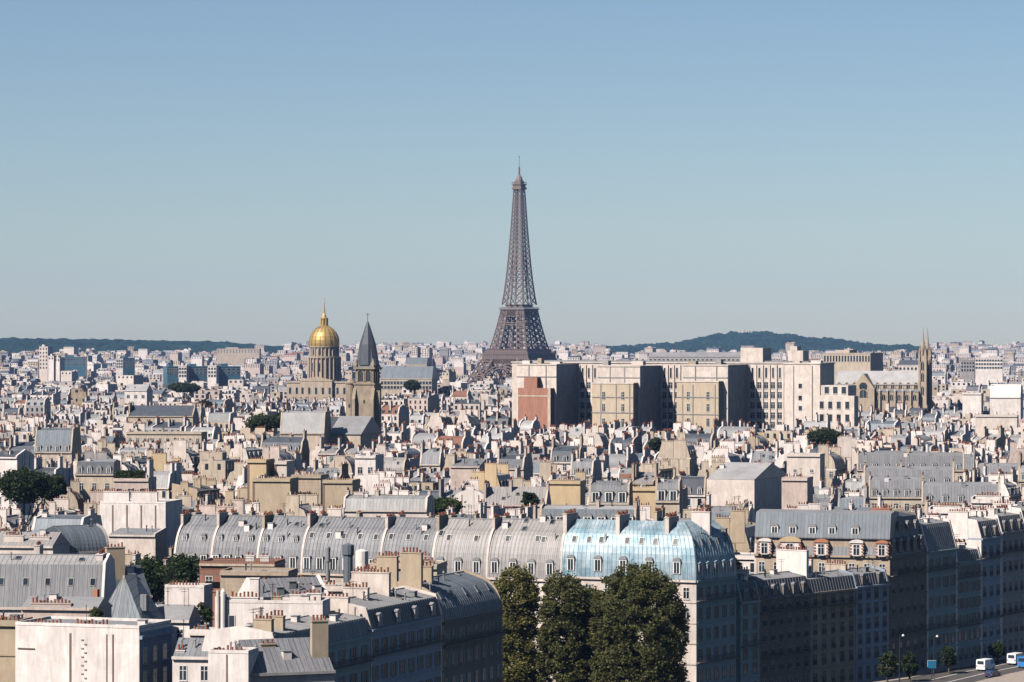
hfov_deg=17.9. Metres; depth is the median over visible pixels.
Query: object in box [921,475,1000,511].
zinc mansard house
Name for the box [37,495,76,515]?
town house
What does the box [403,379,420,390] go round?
garden tree
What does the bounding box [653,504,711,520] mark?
town house
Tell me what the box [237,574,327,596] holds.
slanted zinc house
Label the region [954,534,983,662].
quay house
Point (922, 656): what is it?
window
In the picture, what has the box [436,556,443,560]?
attic window
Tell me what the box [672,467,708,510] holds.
town house
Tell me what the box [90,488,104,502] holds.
town house
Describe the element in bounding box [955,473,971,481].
town house
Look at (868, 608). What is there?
window
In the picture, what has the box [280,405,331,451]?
building
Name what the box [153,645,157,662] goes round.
window
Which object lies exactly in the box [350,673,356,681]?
window
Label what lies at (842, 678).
window
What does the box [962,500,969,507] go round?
town house
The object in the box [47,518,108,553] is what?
barrel roof house
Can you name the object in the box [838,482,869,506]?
town house
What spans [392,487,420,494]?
town house
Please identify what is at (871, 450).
town house
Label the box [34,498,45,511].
town house
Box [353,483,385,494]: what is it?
town house
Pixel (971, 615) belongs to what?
window
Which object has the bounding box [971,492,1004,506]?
party wall house
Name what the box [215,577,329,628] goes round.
white house
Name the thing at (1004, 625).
window
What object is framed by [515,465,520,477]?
town house
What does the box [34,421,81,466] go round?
slate hip house
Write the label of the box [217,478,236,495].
town house
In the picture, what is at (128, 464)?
town house
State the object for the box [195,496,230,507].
town house
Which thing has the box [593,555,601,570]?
attic window
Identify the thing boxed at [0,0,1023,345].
sky
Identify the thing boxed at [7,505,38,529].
town house
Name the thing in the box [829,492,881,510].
town house
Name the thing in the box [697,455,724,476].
town house
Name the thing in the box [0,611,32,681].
tan house
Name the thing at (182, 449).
town house
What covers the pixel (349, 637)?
street house
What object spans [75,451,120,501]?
white dormer house
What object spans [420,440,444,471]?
town house
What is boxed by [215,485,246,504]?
town house
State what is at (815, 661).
window
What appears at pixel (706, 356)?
colonnaded palace
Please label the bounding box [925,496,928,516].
town house
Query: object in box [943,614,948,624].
window
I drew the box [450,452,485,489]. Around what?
grey wall house
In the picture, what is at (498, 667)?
window
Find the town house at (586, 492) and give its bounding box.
[585,485,588,504]
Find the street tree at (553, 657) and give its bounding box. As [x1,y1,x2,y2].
[532,568,590,681]
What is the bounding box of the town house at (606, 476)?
[564,466,610,480]
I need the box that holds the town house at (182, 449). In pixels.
[168,437,199,472]
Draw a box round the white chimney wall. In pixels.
[165,570,212,626]
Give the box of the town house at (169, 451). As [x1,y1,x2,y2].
[163,439,192,461]
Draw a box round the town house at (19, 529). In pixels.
[4,525,22,531]
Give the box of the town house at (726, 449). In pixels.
[699,439,741,469]
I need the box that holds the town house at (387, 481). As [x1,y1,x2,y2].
[368,471,397,494]
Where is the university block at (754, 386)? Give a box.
[511,346,857,431]
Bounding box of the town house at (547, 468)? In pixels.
[539,460,556,481]
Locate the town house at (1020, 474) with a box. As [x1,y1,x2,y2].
[1018,451,1023,498]
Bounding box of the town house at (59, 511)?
[56,507,64,514]
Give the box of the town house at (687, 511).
[683,505,701,517]
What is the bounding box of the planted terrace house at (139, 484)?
[113,456,156,498]
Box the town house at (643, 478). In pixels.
[632,460,660,485]
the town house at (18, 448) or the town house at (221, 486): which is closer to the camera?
the town house at (221, 486)
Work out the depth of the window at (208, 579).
591.71 m
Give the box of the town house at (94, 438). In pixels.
[82,430,101,452]
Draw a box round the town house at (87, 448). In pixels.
[82,445,91,458]
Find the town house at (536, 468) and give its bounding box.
[532,456,545,476]
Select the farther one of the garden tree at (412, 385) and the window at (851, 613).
the garden tree at (412, 385)
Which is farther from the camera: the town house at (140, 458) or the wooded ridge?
the wooded ridge
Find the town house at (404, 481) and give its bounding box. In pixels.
[373,468,413,493]
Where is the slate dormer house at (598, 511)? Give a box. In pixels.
[539,494,639,520]
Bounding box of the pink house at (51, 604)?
[20,593,112,618]
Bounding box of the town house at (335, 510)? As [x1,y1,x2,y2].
[311,503,346,515]
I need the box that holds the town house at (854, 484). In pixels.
[842,472,861,494]
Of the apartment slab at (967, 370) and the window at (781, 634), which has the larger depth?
the apartment slab at (967, 370)
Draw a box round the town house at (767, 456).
[750,439,778,462]
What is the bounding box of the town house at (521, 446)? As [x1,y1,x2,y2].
[495,438,523,462]
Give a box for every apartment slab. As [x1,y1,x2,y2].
[116,356,122,381]
[178,363,189,381]
[207,363,219,389]
[217,347,260,365]
[961,357,974,384]
[975,355,1002,384]
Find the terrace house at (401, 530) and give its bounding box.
[380,510,435,555]
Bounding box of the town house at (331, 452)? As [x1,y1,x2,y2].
[317,435,343,463]
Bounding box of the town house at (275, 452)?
[261,443,297,470]
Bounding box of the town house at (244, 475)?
[241,465,246,487]
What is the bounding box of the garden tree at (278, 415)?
[269,409,287,434]
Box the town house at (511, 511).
[505,506,515,517]
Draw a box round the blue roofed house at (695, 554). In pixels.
[559,507,738,681]
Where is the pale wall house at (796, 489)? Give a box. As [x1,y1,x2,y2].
[781,468,812,508]
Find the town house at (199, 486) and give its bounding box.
[171,475,220,504]
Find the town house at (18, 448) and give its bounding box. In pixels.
[8,435,33,453]
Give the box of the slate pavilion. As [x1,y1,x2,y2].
[93,574,164,618]
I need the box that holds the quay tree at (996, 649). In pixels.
[986,640,1005,662]
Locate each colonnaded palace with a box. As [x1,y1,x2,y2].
[648,352,740,360]
[823,350,882,384]
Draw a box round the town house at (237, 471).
[226,460,244,484]
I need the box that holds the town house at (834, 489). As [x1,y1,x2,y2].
[813,484,838,506]
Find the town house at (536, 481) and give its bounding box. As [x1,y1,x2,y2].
[520,475,541,486]
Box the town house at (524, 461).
[497,443,532,480]
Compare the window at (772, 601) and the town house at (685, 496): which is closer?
the window at (772, 601)
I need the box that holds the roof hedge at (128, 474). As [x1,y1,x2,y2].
[115,470,145,477]
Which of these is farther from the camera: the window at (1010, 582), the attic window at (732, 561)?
the window at (1010, 582)
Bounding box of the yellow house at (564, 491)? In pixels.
[549,476,585,504]
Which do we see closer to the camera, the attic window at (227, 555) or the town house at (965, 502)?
the attic window at (227, 555)
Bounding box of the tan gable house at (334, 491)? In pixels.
[322,470,360,512]
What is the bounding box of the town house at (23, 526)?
[20,522,30,531]
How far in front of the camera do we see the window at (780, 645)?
635.59 m
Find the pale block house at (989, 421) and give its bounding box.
[975,411,1018,435]
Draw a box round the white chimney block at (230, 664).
[208,640,258,681]
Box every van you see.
[976,658,995,670]
[1007,652,1023,664]
[1017,656,1023,667]
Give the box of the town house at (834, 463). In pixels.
[818,442,845,486]
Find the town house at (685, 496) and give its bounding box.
[683,485,687,508]
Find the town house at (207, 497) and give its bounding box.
[180,489,211,509]
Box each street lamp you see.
[899,634,903,681]
[933,635,937,675]
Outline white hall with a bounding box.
[707,462,787,521]
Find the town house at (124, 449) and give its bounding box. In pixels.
[118,443,153,460]
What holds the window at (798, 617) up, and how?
in the quay house at (785, 608)
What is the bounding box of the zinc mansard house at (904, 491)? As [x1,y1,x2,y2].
[868,471,923,510]
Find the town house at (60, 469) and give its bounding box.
[34,453,67,503]
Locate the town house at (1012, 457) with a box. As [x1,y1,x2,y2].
[1006,441,1023,462]
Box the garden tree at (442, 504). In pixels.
[434,494,465,514]
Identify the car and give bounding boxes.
[984,669,1000,676]
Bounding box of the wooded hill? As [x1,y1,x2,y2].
[606,331,919,353]
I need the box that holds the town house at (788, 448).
[775,440,800,467]
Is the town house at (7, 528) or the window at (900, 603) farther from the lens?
the town house at (7, 528)
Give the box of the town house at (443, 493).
[438,476,465,497]
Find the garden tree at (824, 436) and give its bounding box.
[805,424,842,444]
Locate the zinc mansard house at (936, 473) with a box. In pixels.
[863,458,954,493]
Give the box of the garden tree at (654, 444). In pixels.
[647,437,661,453]
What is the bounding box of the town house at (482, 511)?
[446,498,486,517]
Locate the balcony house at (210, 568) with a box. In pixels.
[197,547,285,626]
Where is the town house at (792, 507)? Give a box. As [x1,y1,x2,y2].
[784,503,802,508]
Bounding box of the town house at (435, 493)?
[417,480,467,498]
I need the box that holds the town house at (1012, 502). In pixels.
[1004,498,1015,504]
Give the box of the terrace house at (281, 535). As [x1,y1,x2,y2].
[256,509,307,576]
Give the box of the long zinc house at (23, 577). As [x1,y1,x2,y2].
[0,541,115,616]
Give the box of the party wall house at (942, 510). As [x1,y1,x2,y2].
[928,502,984,517]
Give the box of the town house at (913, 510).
[865,500,939,517]
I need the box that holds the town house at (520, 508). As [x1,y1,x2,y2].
[488,504,524,517]
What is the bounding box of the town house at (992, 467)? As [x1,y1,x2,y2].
[976,458,1017,475]
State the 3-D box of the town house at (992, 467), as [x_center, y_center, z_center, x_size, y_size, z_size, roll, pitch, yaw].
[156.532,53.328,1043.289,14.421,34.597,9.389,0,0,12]
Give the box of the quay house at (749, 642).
[736,575,762,681]
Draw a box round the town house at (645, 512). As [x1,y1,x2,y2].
[640,502,653,520]
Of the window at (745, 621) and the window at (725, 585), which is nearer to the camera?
the window at (725, 585)
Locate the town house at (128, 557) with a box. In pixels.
[125,550,132,564]
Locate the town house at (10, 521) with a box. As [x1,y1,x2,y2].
[0,506,31,531]
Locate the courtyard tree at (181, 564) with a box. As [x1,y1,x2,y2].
[160,552,200,590]
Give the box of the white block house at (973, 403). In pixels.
[962,392,983,416]
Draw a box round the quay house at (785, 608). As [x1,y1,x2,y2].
[736,565,812,681]
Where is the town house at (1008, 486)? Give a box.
[988,472,1021,503]
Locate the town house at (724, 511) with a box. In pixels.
[706,490,754,522]
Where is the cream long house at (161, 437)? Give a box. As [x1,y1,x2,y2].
[126,427,206,448]
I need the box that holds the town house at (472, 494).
[453,476,483,513]
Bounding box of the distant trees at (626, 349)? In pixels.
[8,349,1018,397]
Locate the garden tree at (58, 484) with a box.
[39,473,67,508]
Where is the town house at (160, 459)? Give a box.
[152,450,182,470]
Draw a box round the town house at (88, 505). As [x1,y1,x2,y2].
[80,500,101,514]
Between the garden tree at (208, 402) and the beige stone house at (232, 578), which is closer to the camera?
the beige stone house at (232, 578)
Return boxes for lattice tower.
[466,156,556,383]
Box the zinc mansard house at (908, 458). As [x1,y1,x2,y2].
[857,445,964,479]
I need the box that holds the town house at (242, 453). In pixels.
[229,441,261,462]
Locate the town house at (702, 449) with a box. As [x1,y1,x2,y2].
[686,440,709,468]
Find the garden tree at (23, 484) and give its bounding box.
[0,466,50,528]
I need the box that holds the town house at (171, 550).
[167,544,173,565]
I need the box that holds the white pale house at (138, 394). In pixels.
[124,383,152,404]
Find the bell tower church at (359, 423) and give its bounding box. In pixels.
[331,313,382,448]
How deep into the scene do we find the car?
664.45 m
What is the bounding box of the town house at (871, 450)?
[869,442,928,451]
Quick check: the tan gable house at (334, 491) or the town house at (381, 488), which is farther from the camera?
the tan gable house at (334, 491)
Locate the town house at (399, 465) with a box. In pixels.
[362,446,409,476]
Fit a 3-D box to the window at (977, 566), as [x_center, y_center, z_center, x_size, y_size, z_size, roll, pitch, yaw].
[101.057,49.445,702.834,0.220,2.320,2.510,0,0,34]
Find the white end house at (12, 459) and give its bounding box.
[0,447,34,514]
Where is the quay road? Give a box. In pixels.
[890,659,1023,681]
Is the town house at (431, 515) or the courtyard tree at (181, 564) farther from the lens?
the town house at (431, 515)
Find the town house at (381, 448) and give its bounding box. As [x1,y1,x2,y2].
[374,442,404,456]
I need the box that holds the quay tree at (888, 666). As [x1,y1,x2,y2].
[877,651,898,681]
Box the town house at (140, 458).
[122,447,155,466]
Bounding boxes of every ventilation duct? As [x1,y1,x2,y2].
[325,546,329,581]
[342,543,353,582]
[355,549,367,570]
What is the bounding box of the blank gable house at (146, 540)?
[108,525,166,559]
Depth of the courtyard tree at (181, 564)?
609.93 m
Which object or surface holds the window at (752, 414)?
in the university block at (754, 386)
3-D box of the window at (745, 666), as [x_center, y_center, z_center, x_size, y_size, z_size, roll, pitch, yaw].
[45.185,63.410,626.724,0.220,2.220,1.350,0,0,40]
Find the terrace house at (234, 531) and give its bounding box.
[210,503,261,557]
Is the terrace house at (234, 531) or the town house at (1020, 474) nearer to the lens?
the terrace house at (234, 531)
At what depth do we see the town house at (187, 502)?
903.89 m
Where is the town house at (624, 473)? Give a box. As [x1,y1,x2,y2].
[617,455,650,480]
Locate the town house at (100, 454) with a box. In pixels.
[84,448,111,458]
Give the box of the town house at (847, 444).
[837,434,856,472]
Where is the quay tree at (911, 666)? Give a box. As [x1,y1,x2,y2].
[901,651,919,681]
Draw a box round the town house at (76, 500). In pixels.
[45,478,84,514]
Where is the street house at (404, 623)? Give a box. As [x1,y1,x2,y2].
[302,566,445,681]
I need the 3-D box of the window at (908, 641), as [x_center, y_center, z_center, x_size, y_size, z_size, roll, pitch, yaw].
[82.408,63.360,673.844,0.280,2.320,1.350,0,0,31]
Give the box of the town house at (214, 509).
[199,496,245,514]
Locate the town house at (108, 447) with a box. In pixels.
[94,437,115,458]
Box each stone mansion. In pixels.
[754,504,928,675]
[898,360,917,370]
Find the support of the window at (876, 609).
in the quay house at (871, 584)
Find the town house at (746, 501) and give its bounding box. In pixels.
[700,496,748,507]
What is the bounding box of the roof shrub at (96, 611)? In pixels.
[89,606,103,616]
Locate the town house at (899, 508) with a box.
[882,504,903,509]
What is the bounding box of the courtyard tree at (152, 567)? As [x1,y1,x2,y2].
[131,553,170,604]
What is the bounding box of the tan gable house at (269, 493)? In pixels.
[252,473,298,513]
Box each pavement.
[857,650,1023,681]
[976,671,1023,681]
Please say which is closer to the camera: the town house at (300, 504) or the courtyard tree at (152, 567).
the courtyard tree at (152, 567)
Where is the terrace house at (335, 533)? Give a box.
[299,509,384,582]
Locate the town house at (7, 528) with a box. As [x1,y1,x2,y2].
[0,526,13,530]
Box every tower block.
[39,345,52,381]
[48,354,56,380]
[55,356,64,381]
[411,346,419,356]
[422,347,431,365]
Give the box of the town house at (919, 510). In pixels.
[908,504,921,517]
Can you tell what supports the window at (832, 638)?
in the quay house at (832, 627)
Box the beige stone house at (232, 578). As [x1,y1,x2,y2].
[219,563,297,596]
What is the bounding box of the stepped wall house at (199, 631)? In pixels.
[188,622,214,637]
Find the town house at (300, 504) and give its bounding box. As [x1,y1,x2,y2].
[282,491,318,515]
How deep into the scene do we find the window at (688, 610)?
613.78 m
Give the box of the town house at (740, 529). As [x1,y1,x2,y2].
[715,505,754,552]
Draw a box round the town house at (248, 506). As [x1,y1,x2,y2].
[229,496,262,514]
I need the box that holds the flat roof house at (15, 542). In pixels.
[0,529,69,553]
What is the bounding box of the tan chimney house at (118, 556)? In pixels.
[104,542,152,597]
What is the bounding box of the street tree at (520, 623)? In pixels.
[493,561,541,681]
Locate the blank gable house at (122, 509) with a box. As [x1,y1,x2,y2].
[100,488,181,556]
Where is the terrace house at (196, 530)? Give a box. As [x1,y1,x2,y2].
[174,508,216,559]
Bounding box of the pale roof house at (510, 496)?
[483,476,550,517]
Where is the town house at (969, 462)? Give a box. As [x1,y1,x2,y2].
[938,443,975,471]
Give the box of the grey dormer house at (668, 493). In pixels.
[655,473,682,517]
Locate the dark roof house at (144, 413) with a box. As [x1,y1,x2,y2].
[128,400,198,425]
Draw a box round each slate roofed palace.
[380,366,437,397]
[406,357,430,365]
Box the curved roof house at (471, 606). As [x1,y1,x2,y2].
[376,547,505,681]
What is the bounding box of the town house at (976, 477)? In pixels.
[972,467,1014,481]
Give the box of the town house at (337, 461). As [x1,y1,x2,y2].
[329,451,354,478]
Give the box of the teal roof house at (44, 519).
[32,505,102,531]
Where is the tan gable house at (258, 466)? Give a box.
[247,456,274,503]
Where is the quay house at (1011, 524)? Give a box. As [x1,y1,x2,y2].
[965,502,1023,652]
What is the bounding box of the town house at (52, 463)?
[48,457,75,466]
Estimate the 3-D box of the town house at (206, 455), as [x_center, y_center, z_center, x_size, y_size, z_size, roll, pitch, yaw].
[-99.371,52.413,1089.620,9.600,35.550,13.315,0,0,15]
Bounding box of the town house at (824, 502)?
[813,492,836,509]
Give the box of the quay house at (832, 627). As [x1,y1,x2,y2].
[776,545,857,681]
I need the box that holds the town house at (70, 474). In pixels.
[42,459,73,487]
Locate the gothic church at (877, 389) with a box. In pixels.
[836,328,931,412]
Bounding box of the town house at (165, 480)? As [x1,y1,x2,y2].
[143,460,181,498]
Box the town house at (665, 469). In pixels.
[639,458,672,478]
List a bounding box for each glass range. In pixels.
[163,364,178,383]
[188,364,207,381]
[218,364,240,385]
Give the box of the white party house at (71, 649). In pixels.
[15,605,174,681]
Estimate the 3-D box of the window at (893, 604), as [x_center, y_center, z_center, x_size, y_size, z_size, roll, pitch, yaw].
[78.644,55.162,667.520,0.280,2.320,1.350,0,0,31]
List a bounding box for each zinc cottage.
[157,588,201,655]
[171,619,207,681]
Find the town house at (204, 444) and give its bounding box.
[202,439,253,450]
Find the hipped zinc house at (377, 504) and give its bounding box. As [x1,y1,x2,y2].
[343,487,434,516]
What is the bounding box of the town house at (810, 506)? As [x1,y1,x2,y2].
[797,500,820,509]
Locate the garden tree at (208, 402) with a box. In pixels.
[198,400,212,406]
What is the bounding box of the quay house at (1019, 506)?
[984,495,1023,522]
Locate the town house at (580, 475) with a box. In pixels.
[573,469,588,489]
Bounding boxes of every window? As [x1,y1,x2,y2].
[80,483,83,490]
[92,483,96,490]
[143,647,147,664]
[143,670,147,681]
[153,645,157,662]
[153,668,157,681]
[162,491,165,498]
[163,643,167,660]
[163,666,166,681]
[176,629,182,643]
[179,665,186,680]
[200,552,207,559]
[200,665,207,681]
[205,576,212,582]
[212,552,219,557]
[223,553,231,557]
[228,615,234,626]
[289,555,297,567]
[303,555,310,568]
[315,555,324,568]
[328,456,334,462]
[328,652,334,665]
[330,555,336,569]
[339,649,345,665]
[339,676,345,681]
[350,647,356,662]
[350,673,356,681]
[357,467,362,473]
[361,645,368,659]
[361,670,368,681]
[368,467,372,473]
[368,557,375,562]
[372,639,378,653]
[372,665,378,680]
[381,637,388,651]
[381,663,388,678]
[391,635,397,649]
[391,661,397,676]
[400,633,406,647]
[400,659,406,674]
[408,631,414,645]
[408,657,414,671]
[417,629,423,643]
[417,655,423,669]
[426,627,432,642]
[426,653,432,667]
[434,626,440,640]
[434,651,440,665]
[434,676,440,681]
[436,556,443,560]
[444,629,449,643]
[444,653,449,667]
[451,628,457,642]
[451,651,457,665]
[451,675,457,681]
[454,557,461,571]
[459,626,464,640]
[459,650,464,664]
[459,673,464,681]
[467,624,472,638]
[467,648,472,662]
[467,671,472,681]
[472,557,480,572]
[474,623,479,637]
[474,646,479,660]
[474,669,479,681]
[481,621,487,635]
[481,644,487,658]
[481,668,487,681]
[489,620,494,633]
[489,643,494,656]
[489,666,494,679]
[490,557,498,572]
[496,618,501,632]
[496,641,501,654]
[496,664,501,677]
[509,558,516,573]
[527,559,535,574]
[545,559,553,574]
[566,554,574,569]
[581,368,583,377]
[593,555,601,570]
[619,556,627,571]
[645,557,653,572]
[663,368,665,377]
[672,558,680,573]
[683,587,689,599]
[685,608,689,619]
[697,498,701,505]
[697,562,703,575]
[698,587,702,599]
[698,608,702,619]
[698,628,702,640]
[698,649,702,660]
[698,669,702,681]
[705,561,711,574]
[707,586,710,598]
[707,607,710,618]
[707,627,710,639]
[707,647,710,659]
[707,668,710,680]
[714,560,719,573]
[715,585,718,597]
[715,606,718,617]
[715,626,718,638]
[715,646,718,658]
[715,667,718,678]
[721,559,726,572]
[723,584,726,596]
[723,605,726,616]
[723,625,726,637]
[723,645,726,657]
[723,665,726,677]
[729,559,734,571]
[730,583,734,595]
[730,604,734,615]
[730,624,734,635]
[730,644,734,656]
[730,664,734,676]
[743,604,747,614]
[743,618,747,629]
[743,633,747,644]
[743,648,747,659]
[743,663,747,674]
[750,382,754,388]
[750,392,754,398]
[750,402,754,408]
[750,412,754,418]
[750,562,753,571]
[751,368,753,377]
[753,603,757,613]
[753,617,757,628]
[753,632,757,643]
[753,647,757,658]
[753,662,756,673]
[758,368,760,377]
[758,561,764,572]
[762,600,766,611]
[762,615,766,626]
[762,631,766,641]
[762,646,766,657]
[762,661,766,672]
[771,599,775,610]
[771,615,775,625]
[771,630,775,640]
[771,645,775,655]
[771,660,775,671]
[779,599,783,609]
[779,614,783,624]
[779,629,783,639]
[779,644,783,654]
[779,659,783,669]
[787,598,791,608]
[787,613,791,623]
[787,628,791,638]
[787,643,791,653]
[787,657,791,668]
[787,676,791,681]
[796,597,800,607]
[796,612,800,623]
[796,627,800,637]
[796,642,799,652]
[796,656,799,667]
[804,596,808,607]
[804,611,808,622]
[804,626,808,636]
[804,641,808,651]
[804,655,808,666]
[804,674,807,681]
[813,594,817,605]
[813,609,817,620]
[813,624,817,635]
[813,639,817,650]
[813,654,817,665]
[813,672,817,681]
[818,563,824,571]
[822,594,826,604]
[822,608,826,619]
[822,623,826,634]
[822,638,825,649]
[822,653,826,664]
[822,671,825,681]
[831,593,835,603]
[831,607,835,618]
[831,622,835,633]
[831,637,834,648]
[831,652,835,662]
[831,670,834,681]
[840,592,844,602]
[840,606,844,617]
[840,621,844,632]
[840,636,844,647]
[840,650,844,661]
[840,669,844,681]
[849,563,854,567]
[849,591,853,601]
[849,605,853,616]
[849,620,853,631]
[849,635,853,645]
[849,649,853,660]
[849,667,853,680]
[858,588,862,599]
[858,603,862,614]
[858,618,862,629]
[858,633,862,644]
[858,648,862,659]
[858,666,862,679]
[859,382,866,390]
[859,389,866,397]
[866,588,870,598]
[866,602,870,613]
[866,617,870,628]
[866,632,870,643]
[866,647,869,658]
[866,665,870,678]
[874,587,878,598]
[874,602,878,612]
[874,616,878,627]
[874,631,878,642]
[874,646,878,657]
[874,664,878,677]
[883,586,886,597]
[883,601,886,611]
[883,615,886,626]
[883,630,886,641]
[892,563,894,574]
[892,583,895,594]
[892,603,894,614]
[892,623,894,634]
[892,643,894,654]
[899,562,902,573]
[899,582,901,593]
[899,602,902,613]
[899,622,902,632]
[904,503,908,510]
[907,561,909,572]
[907,581,909,592]
[907,601,909,611]
[907,620,909,631]
[907,640,909,651]
[914,560,916,571]
[914,580,917,590]
[914,599,916,610]
[914,639,917,649]
[921,559,923,570]
[921,579,924,589]
[921,598,923,609]
[921,618,924,628]
[921,637,923,648]
[921,655,924,667]
[928,558,933,569]
[928,578,933,588]
[928,597,933,607]
[928,616,933,627]
[928,636,933,646]
[928,653,932,659]
[936,557,941,568]
[936,577,941,587]
[936,596,941,606]
[936,615,941,626]
[936,634,941,645]
[936,652,941,664]
[943,557,948,567]
[943,576,948,586]
[943,595,948,605]
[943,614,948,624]
[943,633,948,644]
[951,556,955,566]
[951,575,955,585]
[951,594,955,604]
[951,613,955,623]
[951,632,955,642]
[958,566,962,576]
[958,582,962,592]
[958,598,962,609]
[958,615,962,625]
[958,631,962,641]
[958,648,962,660]
[964,565,968,575]
[964,581,968,591]
[964,597,968,608]
[964,614,968,624]
[964,630,968,640]
[964,647,968,659]
[969,564,974,574]
[969,580,974,591]
[969,597,974,607]
[969,613,974,623]
[969,629,974,639]
[969,646,974,658]
[975,564,980,574]
[975,580,980,590]
[975,596,980,606]
[975,612,980,622]
[975,628,980,638]
[975,645,980,657]
[983,546,986,556]
[983,566,986,576]
[983,586,986,596]
[983,607,986,617]
[983,627,986,637]
[983,644,986,656]
[990,625,992,636]
[997,624,999,634]
[1003,541,1006,550]
[1003,561,1006,571]
[1003,582,1006,592]
[1003,603,1006,613]
[1003,623,1006,633]
[1009,581,1012,591]
[1009,622,1011,632]
[1009,639,1012,651]
[1015,560,1017,570]
[1015,580,1017,590]
[1015,621,1017,631]
[1015,638,1017,650]
[1020,559,1023,569]
[1020,580,1023,589]
[1020,600,1023,610]
[1020,620,1023,630]
[1020,637,1023,649]
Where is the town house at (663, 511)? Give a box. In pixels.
[661,501,705,517]
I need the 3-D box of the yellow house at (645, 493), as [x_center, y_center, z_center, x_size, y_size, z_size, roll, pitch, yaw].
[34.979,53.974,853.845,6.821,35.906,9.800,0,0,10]
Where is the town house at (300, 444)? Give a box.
[260,428,309,466]
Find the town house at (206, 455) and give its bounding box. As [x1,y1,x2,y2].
[196,444,230,472]
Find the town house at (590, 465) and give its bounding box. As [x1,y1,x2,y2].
[570,447,601,485]
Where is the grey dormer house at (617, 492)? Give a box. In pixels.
[588,474,632,504]
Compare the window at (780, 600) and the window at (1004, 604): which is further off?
the window at (1004, 604)
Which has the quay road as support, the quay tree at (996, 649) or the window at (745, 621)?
the quay tree at (996, 649)
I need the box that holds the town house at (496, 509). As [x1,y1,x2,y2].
[491,502,532,518]
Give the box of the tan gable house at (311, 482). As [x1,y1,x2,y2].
[291,467,328,505]
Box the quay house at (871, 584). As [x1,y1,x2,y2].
[825,555,889,681]
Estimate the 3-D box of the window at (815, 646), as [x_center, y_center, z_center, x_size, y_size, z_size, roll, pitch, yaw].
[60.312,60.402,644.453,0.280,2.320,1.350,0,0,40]
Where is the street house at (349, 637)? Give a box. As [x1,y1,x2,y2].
[202,607,373,681]
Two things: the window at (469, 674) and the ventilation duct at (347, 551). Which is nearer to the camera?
the window at (469, 674)
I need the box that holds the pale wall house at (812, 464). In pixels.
[786,446,824,485]
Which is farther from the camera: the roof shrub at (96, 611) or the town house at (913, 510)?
the town house at (913, 510)
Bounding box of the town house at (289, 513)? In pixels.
[283,509,294,515]
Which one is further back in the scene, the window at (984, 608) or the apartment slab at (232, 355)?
the apartment slab at (232, 355)
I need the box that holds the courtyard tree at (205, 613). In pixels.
[196,602,213,624]
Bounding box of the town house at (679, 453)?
[657,431,697,475]
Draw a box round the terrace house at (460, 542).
[432,505,491,576]
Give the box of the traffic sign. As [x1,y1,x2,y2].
[927,660,935,667]
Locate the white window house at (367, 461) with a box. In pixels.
[355,447,383,491]
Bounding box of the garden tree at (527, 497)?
[520,491,537,507]
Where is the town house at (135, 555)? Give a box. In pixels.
[132,550,140,562]
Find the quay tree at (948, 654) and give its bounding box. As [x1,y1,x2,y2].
[940,646,957,673]
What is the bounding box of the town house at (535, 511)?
[533,503,566,518]
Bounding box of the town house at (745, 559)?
[731,541,753,573]
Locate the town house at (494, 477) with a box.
[472,460,510,490]
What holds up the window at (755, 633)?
in the quay house at (749, 642)
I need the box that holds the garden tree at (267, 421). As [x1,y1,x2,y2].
[246,412,278,431]
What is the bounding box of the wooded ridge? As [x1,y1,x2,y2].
[0,337,634,353]
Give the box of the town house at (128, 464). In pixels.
[113,452,139,475]
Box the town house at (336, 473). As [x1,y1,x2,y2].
[312,457,350,478]
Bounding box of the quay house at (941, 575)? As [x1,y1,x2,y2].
[911,510,959,667]
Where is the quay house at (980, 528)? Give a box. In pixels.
[945,505,1003,657]
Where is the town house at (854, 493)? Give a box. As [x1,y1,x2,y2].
[845,489,863,495]
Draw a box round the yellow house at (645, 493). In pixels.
[633,484,654,518]
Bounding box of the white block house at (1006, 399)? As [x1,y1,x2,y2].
[990,379,1022,418]
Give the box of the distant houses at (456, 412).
[0,340,1023,606]
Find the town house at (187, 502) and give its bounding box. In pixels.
[175,492,193,512]
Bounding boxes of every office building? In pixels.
[65,355,86,377]
[121,356,134,374]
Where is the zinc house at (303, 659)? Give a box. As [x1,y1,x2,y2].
[236,615,335,681]
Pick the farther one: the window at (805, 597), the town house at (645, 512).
the town house at (645, 512)
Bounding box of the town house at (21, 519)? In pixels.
[18,514,24,524]
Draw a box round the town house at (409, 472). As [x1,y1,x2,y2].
[403,468,450,487]
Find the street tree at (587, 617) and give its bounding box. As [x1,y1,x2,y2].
[563,584,609,679]
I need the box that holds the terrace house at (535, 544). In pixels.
[485,512,562,681]
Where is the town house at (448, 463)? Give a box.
[441,449,473,471]
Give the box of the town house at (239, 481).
[234,461,246,496]
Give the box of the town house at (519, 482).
[512,475,530,486]
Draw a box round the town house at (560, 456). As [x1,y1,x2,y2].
[550,433,584,473]
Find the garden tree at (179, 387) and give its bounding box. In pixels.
[166,382,201,399]
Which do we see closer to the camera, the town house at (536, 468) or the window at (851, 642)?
the window at (851, 642)
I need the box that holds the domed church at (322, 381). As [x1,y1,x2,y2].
[286,302,355,400]
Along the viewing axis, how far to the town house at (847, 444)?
1086.59 m
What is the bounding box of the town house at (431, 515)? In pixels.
[425,512,435,517]
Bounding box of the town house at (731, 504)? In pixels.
[725,501,742,505]
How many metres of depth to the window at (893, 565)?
667.39 m
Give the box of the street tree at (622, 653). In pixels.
[582,559,690,681]
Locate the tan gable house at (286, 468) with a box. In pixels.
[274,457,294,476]

